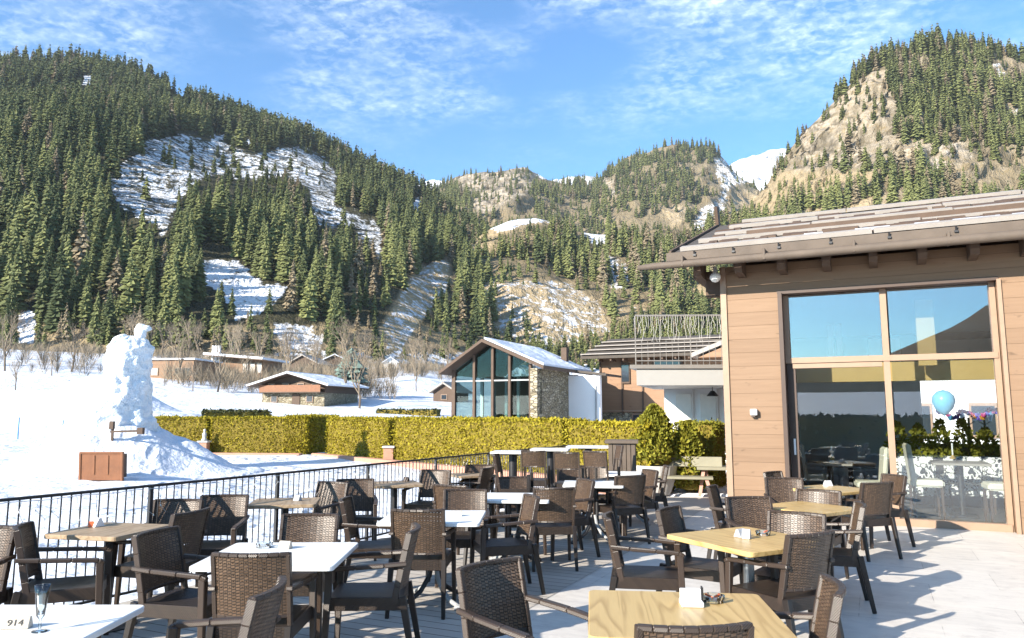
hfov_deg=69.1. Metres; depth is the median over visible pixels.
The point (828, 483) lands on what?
folded card
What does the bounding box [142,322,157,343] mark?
bare tree
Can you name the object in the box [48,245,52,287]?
conifer tree
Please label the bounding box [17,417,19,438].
marker pole
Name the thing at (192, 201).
conifer tree
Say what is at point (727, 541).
oak table
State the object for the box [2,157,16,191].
conifer tree
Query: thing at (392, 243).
conifer tree
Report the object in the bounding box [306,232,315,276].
conifer tree
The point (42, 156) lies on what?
conifer tree
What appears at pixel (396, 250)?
conifer tree
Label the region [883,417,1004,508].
planted trough
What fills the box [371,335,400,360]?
bare tree
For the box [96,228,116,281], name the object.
conifer tree
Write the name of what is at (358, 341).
bare tree
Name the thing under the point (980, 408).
window
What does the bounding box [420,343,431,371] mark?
bare tree
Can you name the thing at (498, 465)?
terrace chair
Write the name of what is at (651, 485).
terrace chair
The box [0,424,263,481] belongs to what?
snow mound
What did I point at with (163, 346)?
bare tree
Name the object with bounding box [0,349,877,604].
snow ground
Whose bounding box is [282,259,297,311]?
conifer tree
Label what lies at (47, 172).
conifer tree
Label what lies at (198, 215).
conifer tree
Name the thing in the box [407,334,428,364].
bare tree
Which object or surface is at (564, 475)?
terrace chair
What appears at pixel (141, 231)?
conifer tree
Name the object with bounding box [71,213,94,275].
conifer tree
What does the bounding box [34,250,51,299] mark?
conifer tree
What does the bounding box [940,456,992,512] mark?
patterned armchair
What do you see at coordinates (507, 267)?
conifer tree
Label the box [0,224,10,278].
conifer tree
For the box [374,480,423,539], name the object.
weathered table
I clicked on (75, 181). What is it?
conifer tree
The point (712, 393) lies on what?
pendant lamp
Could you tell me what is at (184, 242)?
conifer tree
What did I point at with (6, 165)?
conifer tree
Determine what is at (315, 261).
conifer tree
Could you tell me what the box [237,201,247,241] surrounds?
conifer tree
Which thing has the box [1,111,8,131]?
conifer tree
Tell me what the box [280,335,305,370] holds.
bare tree
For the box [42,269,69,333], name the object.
conifer tree
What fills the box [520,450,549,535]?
terrace chair
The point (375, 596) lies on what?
terrace chair
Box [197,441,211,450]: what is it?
brick pillar
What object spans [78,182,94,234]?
conifer tree
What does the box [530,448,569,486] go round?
bar table
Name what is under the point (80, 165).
conifer tree
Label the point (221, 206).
conifer tree
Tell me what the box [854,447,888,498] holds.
dining chair
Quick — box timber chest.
[78,452,126,480]
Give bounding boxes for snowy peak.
[729,148,785,189]
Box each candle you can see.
[829,445,834,459]
[949,443,955,458]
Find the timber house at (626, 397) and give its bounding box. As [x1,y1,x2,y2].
[580,334,722,421]
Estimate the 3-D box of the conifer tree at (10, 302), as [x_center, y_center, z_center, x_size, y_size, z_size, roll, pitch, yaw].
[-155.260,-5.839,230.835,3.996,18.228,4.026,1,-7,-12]
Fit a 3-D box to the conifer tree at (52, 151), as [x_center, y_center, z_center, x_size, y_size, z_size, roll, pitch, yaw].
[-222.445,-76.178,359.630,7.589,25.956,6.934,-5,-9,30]
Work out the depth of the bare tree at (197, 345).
207.69 m
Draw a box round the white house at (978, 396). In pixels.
[920,380,999,443]
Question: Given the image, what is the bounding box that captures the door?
[292,394,299,404]
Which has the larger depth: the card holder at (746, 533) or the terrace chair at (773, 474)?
the terrace chair at (773, 474)
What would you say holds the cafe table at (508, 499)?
on the deck floor at (559, 573)
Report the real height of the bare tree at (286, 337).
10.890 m
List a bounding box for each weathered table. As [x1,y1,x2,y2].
[44,522,167,632]
[248,497,319,514]
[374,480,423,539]
[451,473,495,488]
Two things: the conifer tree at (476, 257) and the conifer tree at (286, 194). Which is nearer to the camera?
the conifer tree at (286, 194)
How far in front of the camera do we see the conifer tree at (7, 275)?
240.58 m
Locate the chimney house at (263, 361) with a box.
[203,346,288,379]
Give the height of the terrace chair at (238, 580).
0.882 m
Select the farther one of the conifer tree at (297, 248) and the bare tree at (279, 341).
the conifer tree at (297, 248)
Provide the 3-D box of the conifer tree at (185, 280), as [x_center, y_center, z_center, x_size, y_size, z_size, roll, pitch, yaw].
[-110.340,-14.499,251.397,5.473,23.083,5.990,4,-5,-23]
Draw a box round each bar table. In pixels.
[490,450,520,527]
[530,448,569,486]
[566,445,607,509]
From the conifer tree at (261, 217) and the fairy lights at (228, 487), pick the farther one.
the conifer tree at (261, 217)
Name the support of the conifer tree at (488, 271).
on the mountain at (409, 309)
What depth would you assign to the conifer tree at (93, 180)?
331.12 m
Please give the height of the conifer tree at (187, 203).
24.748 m
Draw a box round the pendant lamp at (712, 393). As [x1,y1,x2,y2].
[707,387,717,395]
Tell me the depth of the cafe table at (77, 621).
3.39 m
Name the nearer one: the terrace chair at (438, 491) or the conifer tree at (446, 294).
the terrace chair at (438, 491)
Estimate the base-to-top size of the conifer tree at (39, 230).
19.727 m
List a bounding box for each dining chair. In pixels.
[799,443,827,485]
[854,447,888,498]
[902,443,945,519]
[981,481,1003,522]
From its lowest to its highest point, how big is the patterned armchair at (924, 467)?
0.891 m
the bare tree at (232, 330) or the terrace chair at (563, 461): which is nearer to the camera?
the terrace chair at (563, 461)
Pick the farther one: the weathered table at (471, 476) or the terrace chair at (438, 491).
the weathered table at (471, 476)
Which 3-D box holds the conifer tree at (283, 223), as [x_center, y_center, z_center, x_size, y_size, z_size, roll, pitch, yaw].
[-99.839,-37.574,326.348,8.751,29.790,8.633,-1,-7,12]
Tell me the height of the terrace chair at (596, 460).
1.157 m
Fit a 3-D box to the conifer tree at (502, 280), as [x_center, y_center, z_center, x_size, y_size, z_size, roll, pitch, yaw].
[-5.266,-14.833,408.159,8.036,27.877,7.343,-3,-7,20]
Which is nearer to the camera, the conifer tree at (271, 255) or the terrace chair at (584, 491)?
the terrace chair at (584, 491)
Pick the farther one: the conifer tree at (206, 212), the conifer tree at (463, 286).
the conifer tree at (463, 286)
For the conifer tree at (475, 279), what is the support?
on the mountain at (409, 309)
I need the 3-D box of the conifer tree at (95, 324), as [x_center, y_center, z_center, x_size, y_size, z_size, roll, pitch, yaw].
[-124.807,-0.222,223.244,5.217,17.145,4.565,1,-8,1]
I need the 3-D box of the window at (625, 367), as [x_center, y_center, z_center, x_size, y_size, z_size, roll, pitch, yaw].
[6.441,3.088,42.233,0.503,1.144,0.128,-3,-8,26]
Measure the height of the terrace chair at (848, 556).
0.882 m
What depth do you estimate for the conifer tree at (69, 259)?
255.30 m
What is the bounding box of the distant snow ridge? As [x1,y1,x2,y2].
[419,176,594,185]
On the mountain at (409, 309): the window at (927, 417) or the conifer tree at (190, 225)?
the conifer tree at (190, 225)
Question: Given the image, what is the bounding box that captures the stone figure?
[201,429,206,440]
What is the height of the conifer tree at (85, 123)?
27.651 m
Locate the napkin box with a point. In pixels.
(691, 598)
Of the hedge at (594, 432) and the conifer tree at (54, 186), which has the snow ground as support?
the hedge at (594, 432)
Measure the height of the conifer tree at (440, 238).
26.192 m
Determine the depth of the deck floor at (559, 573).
7.36 m
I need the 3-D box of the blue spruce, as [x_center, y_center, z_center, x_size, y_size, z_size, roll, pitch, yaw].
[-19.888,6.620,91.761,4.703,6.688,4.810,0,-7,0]
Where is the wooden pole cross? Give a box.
[109,421,144,440]
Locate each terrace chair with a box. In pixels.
[0,525,15,604]
[10,521,113,637]
[111,507,209,620]
[114,498,203,604]
[123,526,211,637]
[167,575,286,637]
[177,494,249,586]
[206,552,317,637]
[274,513,339,637]
[312,481,349,541]
[321,522,420,637]
[332,478,377,560]
[339,496,398,582]
[385,508,456,619]
[402,469,450,509]
[431,484,493,565]
[435,489,489,587]
[450,466,493,492]
[455,556,588,637]
[460,464,494,492]
[469,493,545,594]
[492,453,533,537]
[494,476,546,556]
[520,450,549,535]
[526,487,578,571]
[536,478,600,560]
[553,452,584,529]
[559,467,597,533]
[578,465,606,513]
[582,450,620,532]
[591,445,627,518]
[593,474,650,543]
[602,511,684,591]
[608,469,658,535]
[629,465,669,526]
[634,621,754,637]
[655,505,742,592]
[706,484,762,566]
[724,496,781,561]
[724,529,843,637]
[743,510,826,630]
[763,471,783,476]
[764,477,803,503]
[774,574,845,637]
[779,488,849,578]
[797,501,876,613]
[832,481,902,561]
[845,473,915,548]
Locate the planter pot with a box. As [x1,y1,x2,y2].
[636,465,676,494]
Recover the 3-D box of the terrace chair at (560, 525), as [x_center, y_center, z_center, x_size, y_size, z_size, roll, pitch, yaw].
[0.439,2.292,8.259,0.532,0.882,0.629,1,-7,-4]
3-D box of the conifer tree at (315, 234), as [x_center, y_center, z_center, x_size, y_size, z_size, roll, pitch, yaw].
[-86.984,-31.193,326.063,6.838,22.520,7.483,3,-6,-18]
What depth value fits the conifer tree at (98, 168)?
345.25 m
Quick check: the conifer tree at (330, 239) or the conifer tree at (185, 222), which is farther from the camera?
the conifer tree at (330, 239)
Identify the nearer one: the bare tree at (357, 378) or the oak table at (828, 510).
the oak table at (828, 510)
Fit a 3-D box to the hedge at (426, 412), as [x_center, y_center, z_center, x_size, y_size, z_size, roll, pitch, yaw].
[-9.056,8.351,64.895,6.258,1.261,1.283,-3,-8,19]
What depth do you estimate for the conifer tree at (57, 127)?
393.24 m
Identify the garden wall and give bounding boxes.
[212,452,302,455]
[311,453,605,493]
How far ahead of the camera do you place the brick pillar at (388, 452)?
22.57 m
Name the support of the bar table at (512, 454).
on the deck floor at (559, 573)
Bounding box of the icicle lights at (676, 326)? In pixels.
[634,316,721,341]
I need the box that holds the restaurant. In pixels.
[638,190,1023,534]
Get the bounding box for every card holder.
[734,528,743,537]
[742,529,750,538]
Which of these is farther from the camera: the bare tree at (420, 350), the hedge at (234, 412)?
the bare tree at (420, 350)
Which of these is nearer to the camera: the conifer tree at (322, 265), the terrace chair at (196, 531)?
the terrace chair at (196, 531)
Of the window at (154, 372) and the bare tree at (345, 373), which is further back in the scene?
the window at (154, 372)
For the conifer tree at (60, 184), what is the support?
on the mountain at (409, 309)
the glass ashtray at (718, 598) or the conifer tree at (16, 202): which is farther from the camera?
the conifer tree at (16, 202)
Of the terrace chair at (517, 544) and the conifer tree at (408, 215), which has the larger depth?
the conifer tree at (408, 215)
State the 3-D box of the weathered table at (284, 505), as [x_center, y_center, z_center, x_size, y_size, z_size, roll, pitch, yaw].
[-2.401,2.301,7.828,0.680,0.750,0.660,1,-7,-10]
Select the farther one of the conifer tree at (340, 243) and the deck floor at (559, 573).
the conifer tree at (340, 243)
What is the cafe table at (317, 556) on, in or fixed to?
on the deck floor at (559, 573)
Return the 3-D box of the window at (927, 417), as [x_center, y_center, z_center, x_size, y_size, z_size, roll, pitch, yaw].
[15.604,3.876,28.507,0.900,1.300,0.140,-3,-8,26]
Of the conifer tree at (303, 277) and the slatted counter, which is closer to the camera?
the slatted counter
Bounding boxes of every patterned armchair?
[896,456,943,512]
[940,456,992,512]
[981,457,1003,514]
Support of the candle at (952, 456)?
on the dining table at (961, 490)
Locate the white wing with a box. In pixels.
[664,381,923,477]
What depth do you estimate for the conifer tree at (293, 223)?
349.18 m
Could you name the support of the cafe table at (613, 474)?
on the deck floor at (559, 573)
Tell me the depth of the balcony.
17.55 m
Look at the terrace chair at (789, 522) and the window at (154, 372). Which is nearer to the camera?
the terrace chair at (789, 522)
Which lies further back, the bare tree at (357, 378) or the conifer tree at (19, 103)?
the conifer tree at (19, 103)
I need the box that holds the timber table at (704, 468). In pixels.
[697,465,726,496]
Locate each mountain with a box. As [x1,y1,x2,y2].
[0,66,570,376]
[440,144,759,234]
[687,44,1023,298]
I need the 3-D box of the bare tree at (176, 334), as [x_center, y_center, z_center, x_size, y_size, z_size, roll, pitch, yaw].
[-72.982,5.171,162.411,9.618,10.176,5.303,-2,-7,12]
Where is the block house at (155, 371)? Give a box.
[150,358,222,380]
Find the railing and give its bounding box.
[0,445,566,604]
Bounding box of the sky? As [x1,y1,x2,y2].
[0,0,1023,181]
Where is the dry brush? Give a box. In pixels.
[0,137,873,399]
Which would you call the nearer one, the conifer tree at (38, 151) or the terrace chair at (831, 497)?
the terrace chair at (831, 497)
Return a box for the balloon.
[931,390,955,416]
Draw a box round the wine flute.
[31,583,50,633]
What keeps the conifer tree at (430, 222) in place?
on the mountain at (409, 309)
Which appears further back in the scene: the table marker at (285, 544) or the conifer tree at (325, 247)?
the conifer tree at (325, 247)
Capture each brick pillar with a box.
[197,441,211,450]
[382,446,394,459]
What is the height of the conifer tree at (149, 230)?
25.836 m
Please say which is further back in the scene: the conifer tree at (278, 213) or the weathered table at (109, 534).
the conifer tree at (278, 213)
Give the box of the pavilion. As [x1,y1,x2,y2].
[439,337,620,420]
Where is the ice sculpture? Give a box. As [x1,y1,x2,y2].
[49,324,160,443]
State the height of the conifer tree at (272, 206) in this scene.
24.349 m
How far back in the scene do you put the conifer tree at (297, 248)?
305.04 m
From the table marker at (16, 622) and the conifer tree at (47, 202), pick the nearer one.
the table marker at (16, 622)
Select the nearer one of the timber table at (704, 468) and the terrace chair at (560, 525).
the terrace chair at (560, 525)
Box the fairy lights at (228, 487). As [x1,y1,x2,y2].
[0,447,561,530]
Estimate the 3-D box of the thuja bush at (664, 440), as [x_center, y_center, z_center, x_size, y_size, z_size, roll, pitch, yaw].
[2.949,2.479,15.599,1.218,1.437,1.236,0,-7,0]
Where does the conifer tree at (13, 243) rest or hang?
on the mountain at (409, 309)
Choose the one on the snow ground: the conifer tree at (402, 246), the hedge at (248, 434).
the hedge at (248, 434)
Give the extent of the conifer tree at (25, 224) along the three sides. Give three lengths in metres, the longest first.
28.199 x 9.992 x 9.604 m
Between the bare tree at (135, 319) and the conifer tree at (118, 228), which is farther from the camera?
the conifer tree at (118, 228)
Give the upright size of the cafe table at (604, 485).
0.750 m
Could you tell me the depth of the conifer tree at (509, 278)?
416.58 m
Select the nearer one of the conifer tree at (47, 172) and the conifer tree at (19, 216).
the conifer tree at (19, 216)
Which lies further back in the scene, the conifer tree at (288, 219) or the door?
the conifer tree at (288, 219)
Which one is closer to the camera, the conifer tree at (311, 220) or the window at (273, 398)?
the window at (273, 398)
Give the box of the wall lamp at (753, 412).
[750,409,757,416]
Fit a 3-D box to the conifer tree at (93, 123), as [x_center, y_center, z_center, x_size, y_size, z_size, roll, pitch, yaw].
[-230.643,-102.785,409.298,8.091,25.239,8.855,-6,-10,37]
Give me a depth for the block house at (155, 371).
112.12 m
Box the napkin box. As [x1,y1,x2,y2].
[679,586,703,607]
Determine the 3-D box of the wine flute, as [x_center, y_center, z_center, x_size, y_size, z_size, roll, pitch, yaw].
[-2.022,1.242,3.196,0.062,0.192,0.062,0,-7,0]
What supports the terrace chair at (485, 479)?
on the deck floor at (559, 573)
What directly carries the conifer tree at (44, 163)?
on the mountain at (409, 309)
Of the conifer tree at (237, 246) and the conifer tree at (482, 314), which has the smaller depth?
the conifer tree at (237, 246)
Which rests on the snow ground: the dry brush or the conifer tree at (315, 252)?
the dry brush
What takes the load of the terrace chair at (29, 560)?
on the deck floor at (559, 573)
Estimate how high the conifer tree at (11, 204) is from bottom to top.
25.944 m
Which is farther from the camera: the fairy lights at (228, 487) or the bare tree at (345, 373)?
the bare tree at (345, 373)
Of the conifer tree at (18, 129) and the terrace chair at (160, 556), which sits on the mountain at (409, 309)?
the conifer tree at (18, 129)
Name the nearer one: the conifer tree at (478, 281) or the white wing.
the white wing
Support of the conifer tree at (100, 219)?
on the mountain at (409, 309)
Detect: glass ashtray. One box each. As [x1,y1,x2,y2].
[256,541,272,548]
[703,592,724,603]
[755,530,770,535]
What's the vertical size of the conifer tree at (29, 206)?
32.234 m
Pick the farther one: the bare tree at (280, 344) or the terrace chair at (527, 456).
the bare tree at (280, 344)
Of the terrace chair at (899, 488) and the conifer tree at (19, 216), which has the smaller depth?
the terrace chair at (899, 488)
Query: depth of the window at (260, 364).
121.75 m
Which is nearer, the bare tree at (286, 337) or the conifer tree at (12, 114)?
the bare tree at (286, 337)
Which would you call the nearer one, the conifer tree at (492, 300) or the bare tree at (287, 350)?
the bare tree at (287, 350)
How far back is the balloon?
11.75 m
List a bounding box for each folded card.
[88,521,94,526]
[93,517,104,526]
[293,495,301,500]
[823,480,832,486]
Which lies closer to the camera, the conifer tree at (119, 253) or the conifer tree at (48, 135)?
the conifer tree at (119, 253)
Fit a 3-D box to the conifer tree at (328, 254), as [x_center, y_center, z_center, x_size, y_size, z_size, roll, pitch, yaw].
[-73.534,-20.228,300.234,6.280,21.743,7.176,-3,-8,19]
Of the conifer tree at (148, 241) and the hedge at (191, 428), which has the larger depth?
the conifer tree at (148, 241)
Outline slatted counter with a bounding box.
[605,439,637,499]
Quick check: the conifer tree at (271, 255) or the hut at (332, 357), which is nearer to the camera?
the hut at (332, 357)
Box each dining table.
[805,461,853,505]
[824,464,874,497]
[929,460,991,518]
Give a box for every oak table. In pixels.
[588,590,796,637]
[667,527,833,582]
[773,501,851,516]
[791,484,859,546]
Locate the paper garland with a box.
[936,407,997,420]
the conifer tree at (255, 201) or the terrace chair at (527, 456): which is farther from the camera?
the conifer tree at (255, 201)
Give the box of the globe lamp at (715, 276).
[710,267,720,282]
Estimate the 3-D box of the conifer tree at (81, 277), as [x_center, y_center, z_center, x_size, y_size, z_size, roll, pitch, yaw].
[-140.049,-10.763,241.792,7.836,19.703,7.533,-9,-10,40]
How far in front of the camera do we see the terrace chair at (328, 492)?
8.66 m
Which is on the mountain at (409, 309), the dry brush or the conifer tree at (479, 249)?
the conifer tree at (479, 249)
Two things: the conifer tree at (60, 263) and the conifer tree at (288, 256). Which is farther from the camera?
the conifer tree at (288, 256)
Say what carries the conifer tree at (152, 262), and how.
on the mountain at (409, 309)
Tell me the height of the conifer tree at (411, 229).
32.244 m
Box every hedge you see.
[154,414,218,450]
[201,408,272,416]
[208,415,316,454]
[282,412,339,453]
[325,415,402,458]
[376,408,440,415]
[391,415,589,472]
[563,418,678,490]
[673,417,726,487]
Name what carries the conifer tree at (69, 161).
on the mountain at (409, 309)
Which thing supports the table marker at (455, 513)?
on the cafe table at (470, 518)
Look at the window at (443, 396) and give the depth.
91.41 m
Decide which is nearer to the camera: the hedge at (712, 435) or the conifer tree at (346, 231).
the hedge at (712, 435)
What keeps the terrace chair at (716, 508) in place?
on the terrace floor at (944, 583)
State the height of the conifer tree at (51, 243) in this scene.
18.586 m
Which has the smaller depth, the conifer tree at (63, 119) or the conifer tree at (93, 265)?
the conifer tree at (93, 265)
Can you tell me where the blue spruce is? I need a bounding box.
[335,346,368,384]
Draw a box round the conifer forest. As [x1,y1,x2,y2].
[0,23,1023,370]
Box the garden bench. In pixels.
[658,456,721,485]
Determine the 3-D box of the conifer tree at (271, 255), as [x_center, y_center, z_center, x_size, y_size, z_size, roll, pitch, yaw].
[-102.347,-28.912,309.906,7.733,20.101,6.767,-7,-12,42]
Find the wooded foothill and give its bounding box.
[417,218,720,375]
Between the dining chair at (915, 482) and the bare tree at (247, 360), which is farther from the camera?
the bare tree at (247, 360)
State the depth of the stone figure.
26.29 m
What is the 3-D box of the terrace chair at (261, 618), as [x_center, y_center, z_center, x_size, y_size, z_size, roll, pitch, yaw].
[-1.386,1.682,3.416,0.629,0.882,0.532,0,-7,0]
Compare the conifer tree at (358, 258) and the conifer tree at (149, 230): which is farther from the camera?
the conifer tree at (358, 258)
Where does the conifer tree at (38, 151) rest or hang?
on the mountain at (409, 309)
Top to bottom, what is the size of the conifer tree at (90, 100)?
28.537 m
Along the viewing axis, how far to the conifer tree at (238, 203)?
344.91 m
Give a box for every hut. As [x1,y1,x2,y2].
[288,354,332,371]
[324,354,342,366]
[382,357,398,367]
[428,381,471,401]
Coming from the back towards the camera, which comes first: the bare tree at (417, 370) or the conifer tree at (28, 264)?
the conifer tree at (28, 264)
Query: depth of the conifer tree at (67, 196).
312.18 m
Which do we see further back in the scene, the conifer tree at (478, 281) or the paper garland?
the conifer tree at (478, 281)
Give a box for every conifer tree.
[0,172,14,228]
[0,189,14,242]
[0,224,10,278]
[0,241,31,314]
[0,252,13,312]
[1,99,12,129]
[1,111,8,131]
[1,200,26,248]
[1,219,22,274]
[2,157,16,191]
[2,273,17,326]
[3,110,18,143]
[3,153,9,182]
[4,116,15,152]
[8,195,19,229]
[9,196,26,245]
[11,166,23,203]
[12,164,28,199]
[13,93,24,124]
[14,105,21,143]
[15,151,22,170]
[21,194,41,259]
[21,233,36,291]
[22,180,39,228]
[22,189,26,206]
[23,153,34,193]
[24,128,34,168]
[29,166,44,210]
[31,217,50,282]
[32,141,40,174]
[32,220,41,251]
[32,255,49,319]
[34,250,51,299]
[35,138,46,173]
[40,151,50,179]
[40,184,53,228]
[41,94,49,122]
[42,157,51,190]
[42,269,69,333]
[43,175,50,197]
[43,234,55,270]
[44,243,70,312]
[45,120,52,150]
[47,186,63,256]
[48,130,62,176]
[48,138,58,180]
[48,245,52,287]
[49,176,56,202]
[50,92,56,121]
[50,187,53,210]
[51,121,59,140]
[52,148,60,182]
[56,174,64,216]
[58,123,66,167]
[58,206,72,253]
[59,112,66,139]
[61,130,72,169]
[61,146,72,179]
[61,177,71,221]
[63,186,76,223]
[64,233,75,287]
[65,101,73,137]
[66,91,76,131]
[66,156,81,187]
[66,270,79,320]
[68,188,81,248]
[71,163,81,199]
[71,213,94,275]
[73,203,92,252]
[75,89,83,111]
[76,105,88,147]
[76,256,93,310]
[76,274,92,327]
[77,247,92,302]
[78,155,83,183]
[78,172,87,214]
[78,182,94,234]
[83,144,93,184]
[84,112,99,152]
[86,126,96,160]
[86,292,101,343]
[87,166,96,202]
[87,220,102,270]
[87,243,98,296]
[88,91,93,117]
[91,152,95,167]
[91,183,106,243]
[93,179,104,208]
[94,152,102,188]
[95,109,110,153]
[96,209,104,247]
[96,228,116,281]
[99,287,119,341]
[100,241,114,287]
[102,211,116,250]
[103,172,112,212]
[103,197,110,228]
[103,250,123,309]
[110,107,119,145]
[111,246,123,279]
[113,201,122,249]
[116,247,144,319]
[117,114,129,159]
[117,222,129,265]
[127,213,146,263]
[133,306,142,335]
[135,115,144,153]
[135,235,147,297]
[140,237,158,295]
[141,248,158,309]
[143,271,156,319]
[145,219,154,253]
[146,234,150,255]
[154,241,161,286]
[154,294,171,339]
[156,255,171,308]
[157,241,167,295]
[163,250,181,313]
[168,202,181,246]
[169,211,182,260]
[169,235,192,303]
[169,277,184,327]
[179,244,192,307]
[180,209,191,260]
[180,227,186,256]
[182,186,191,221]
[187,186,195,220]
[188,209,195,247]
[189,234,199,289]
[190,247,207,301]
[193,191,206,245]
[202,189,211,232]
[205,177,230,240]
[208,289,225,340]
[210,183,217,217]
[228,199,236,240]
[230,209,244,258]
[234,189,241,220]
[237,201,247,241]
[242,215,256,265]
[243,205,258,255]
[246,193,262,235]
[250,223,272,276]
[254,203,260,240]
[257,198,263,238]
[258,220,272,279]
[265,191,270,211]
[268,236,272,267]
[269,209,280,264]
[270,195,274,224]
[271,205,279,226]
[273,228,287,283]
[277,224,296,283]
[279,202,289,244]
[280,189,290,218]
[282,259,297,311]
[287,213,292,232]
[290,213,295,243]
[290,224,293,250]
[291,224,307,276]
[295,203,305,242]
[295,218,304,249]
[296,248,308,309]
[298,261,319,320]
[304,222,311,269]
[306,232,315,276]
[307,207,314,235]
[309,243,318,271]
[310,224,318,248]
[311,219,319,246]
[313,249,317,269]
[314,253,323,307]
[319,225,329,266]
[319,245,325,301]
[320,251,335,316]
[324,290,335,335]
[326,244,335,288]
[327,226,333,253]
[330,262,346,318]
[331,232,344,285]
[338,226,343,249]
[340,233,350,284]
[344,223,351,257]
[352,236,365,276]
[378,203,389,247]
[380,218,390,266]
[384,203,394,243]
[385,223,395,263]
[393,215,397,242]
[393,231,399,272]
[395,238,403,282]
[397,221,401,238]
[401,210,408,248]
[401,235,406,274]
[404,204,410,228]
[405,216,421,256]
[411,228,421,273]
[414,208,424,254]
[414,214,422,262]
[415,225,421,268]
[426,211,435,247]
[437,218,445,258]
[443,212,456,255]
[443,213,449,245]
[443,289,450,316]
[453,233,461,265]
[453,257,464,290]
[453,265,464,309]
[459,237,467,263]
[460,219,469,251]
[461,266,465,304]
[463,253,472,292]
[465,236,470,263]
[467,263,484,313]
[468,246,475,278]
[472,276,480,306]
[474,244,478,269]
[476,290,486,332]
[477,239,482,258]
[478,254,485,283]
[478,275,491,322]
[482,240,487,258]
[483,250,493,281]
[486,277,498,322]
[499,269,504,282]
[502,263,506,279]
[506,258,509,271]
[507,267,513,281]
[517,264,523,277]
[653,269,665,312]
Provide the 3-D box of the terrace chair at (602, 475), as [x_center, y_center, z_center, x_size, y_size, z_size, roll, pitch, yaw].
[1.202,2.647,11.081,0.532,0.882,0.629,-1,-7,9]
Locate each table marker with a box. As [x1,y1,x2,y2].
[0,616,32,629]
[278,541,292,548]
[450,511,461,515]
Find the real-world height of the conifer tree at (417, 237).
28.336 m
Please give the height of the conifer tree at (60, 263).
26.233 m
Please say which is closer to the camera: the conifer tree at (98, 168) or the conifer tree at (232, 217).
the conifer tree at (232, 217)
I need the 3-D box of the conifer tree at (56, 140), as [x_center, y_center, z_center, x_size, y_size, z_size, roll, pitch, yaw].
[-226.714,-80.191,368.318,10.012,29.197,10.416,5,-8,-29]
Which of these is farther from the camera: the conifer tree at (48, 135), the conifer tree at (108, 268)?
the conifer tree at (48, 135)
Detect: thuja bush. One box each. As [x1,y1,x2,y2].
[628,403,681,465]
[672,419,718,491]
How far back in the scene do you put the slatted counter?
12.57 m
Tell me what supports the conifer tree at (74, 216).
on the mountain at (409, 309)
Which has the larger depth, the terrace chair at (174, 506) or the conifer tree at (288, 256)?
the conifer tree at (288, 256)
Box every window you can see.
[151,368,158,375]
[256,363,262,373]
[271,396,277,401]
[306,396,312,401]
[441,394,446,399]
[621,363,629,383]
[632,413,641,420]
[652,359,683,364]
[674,389,693,429]
[698,388,718,421]
[921,403,933,435]
[968,403,998,437]
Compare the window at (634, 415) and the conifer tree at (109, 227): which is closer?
the window at (634, 415)
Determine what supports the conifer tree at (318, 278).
on the mountain at (409, 309)
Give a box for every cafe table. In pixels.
[0,605,143,637]
[189,542,357,571]
[377,510,485,610]
[487,493,548,570]
[563,480,623,543]
[606,471,650,524]
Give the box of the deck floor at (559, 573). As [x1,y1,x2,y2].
[101,498,709,637]
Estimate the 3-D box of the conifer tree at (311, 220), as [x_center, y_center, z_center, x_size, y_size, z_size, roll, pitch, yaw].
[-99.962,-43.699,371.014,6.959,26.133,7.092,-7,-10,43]
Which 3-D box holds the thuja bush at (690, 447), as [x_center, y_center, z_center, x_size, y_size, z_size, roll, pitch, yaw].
[3.699,2.913,15.677,1.051,1.595,1.053,6,-10,-42]
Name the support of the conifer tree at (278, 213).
on the mountain at (409, 309)
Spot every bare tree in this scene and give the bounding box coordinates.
[0,309,32,370]
[8,360,21,389]
[44,345,60,375]
[66,323,99,371]
[118,313,139,335]
[129,313,152,334]
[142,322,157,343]
[156,319,179,357]
[162,321,200,356]
[168,330,193,383]
[178,315,204,353]
[185,323,206,352]
[188,360,201,390]
[211,338,247,391]
[216,321,247,352]
[223,324,243,354]
[229,329,245,352]
[238,348,257,372]
[250,331,271,356]
[265,335,295,355]
[275,335,288,357]
[277,327,299,360]
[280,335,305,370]
[300,336,322,371]
[310,340,324,357]
[328,315,360,353]
[334,349,352,382]
[335,335,354,354]
[338,346,370,407]
[339,340,367,353]
[352,328,375,364]
[353,328,372,356]
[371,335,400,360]
[404,340,419,364]
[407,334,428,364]
[407,356,425,390]
[410,337,425,364]
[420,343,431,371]
[433,339,453,363]
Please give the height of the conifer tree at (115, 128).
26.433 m
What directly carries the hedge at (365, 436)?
on the snow ground
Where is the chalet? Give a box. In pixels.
[246,371,368,406]
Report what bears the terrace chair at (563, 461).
on the deck floor at (559, 573)
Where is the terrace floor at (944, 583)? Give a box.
[112,497,1023,637]
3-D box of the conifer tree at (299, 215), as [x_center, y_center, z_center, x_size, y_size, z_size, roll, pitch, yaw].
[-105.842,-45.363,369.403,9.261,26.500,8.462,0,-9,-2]
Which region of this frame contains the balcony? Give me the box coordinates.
[630,314,723,388]
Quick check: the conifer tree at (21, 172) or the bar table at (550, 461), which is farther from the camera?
the conifer tree at (21, 172)
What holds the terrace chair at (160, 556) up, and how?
on the deck floor at (559, 573)
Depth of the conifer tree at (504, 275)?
420.79 m

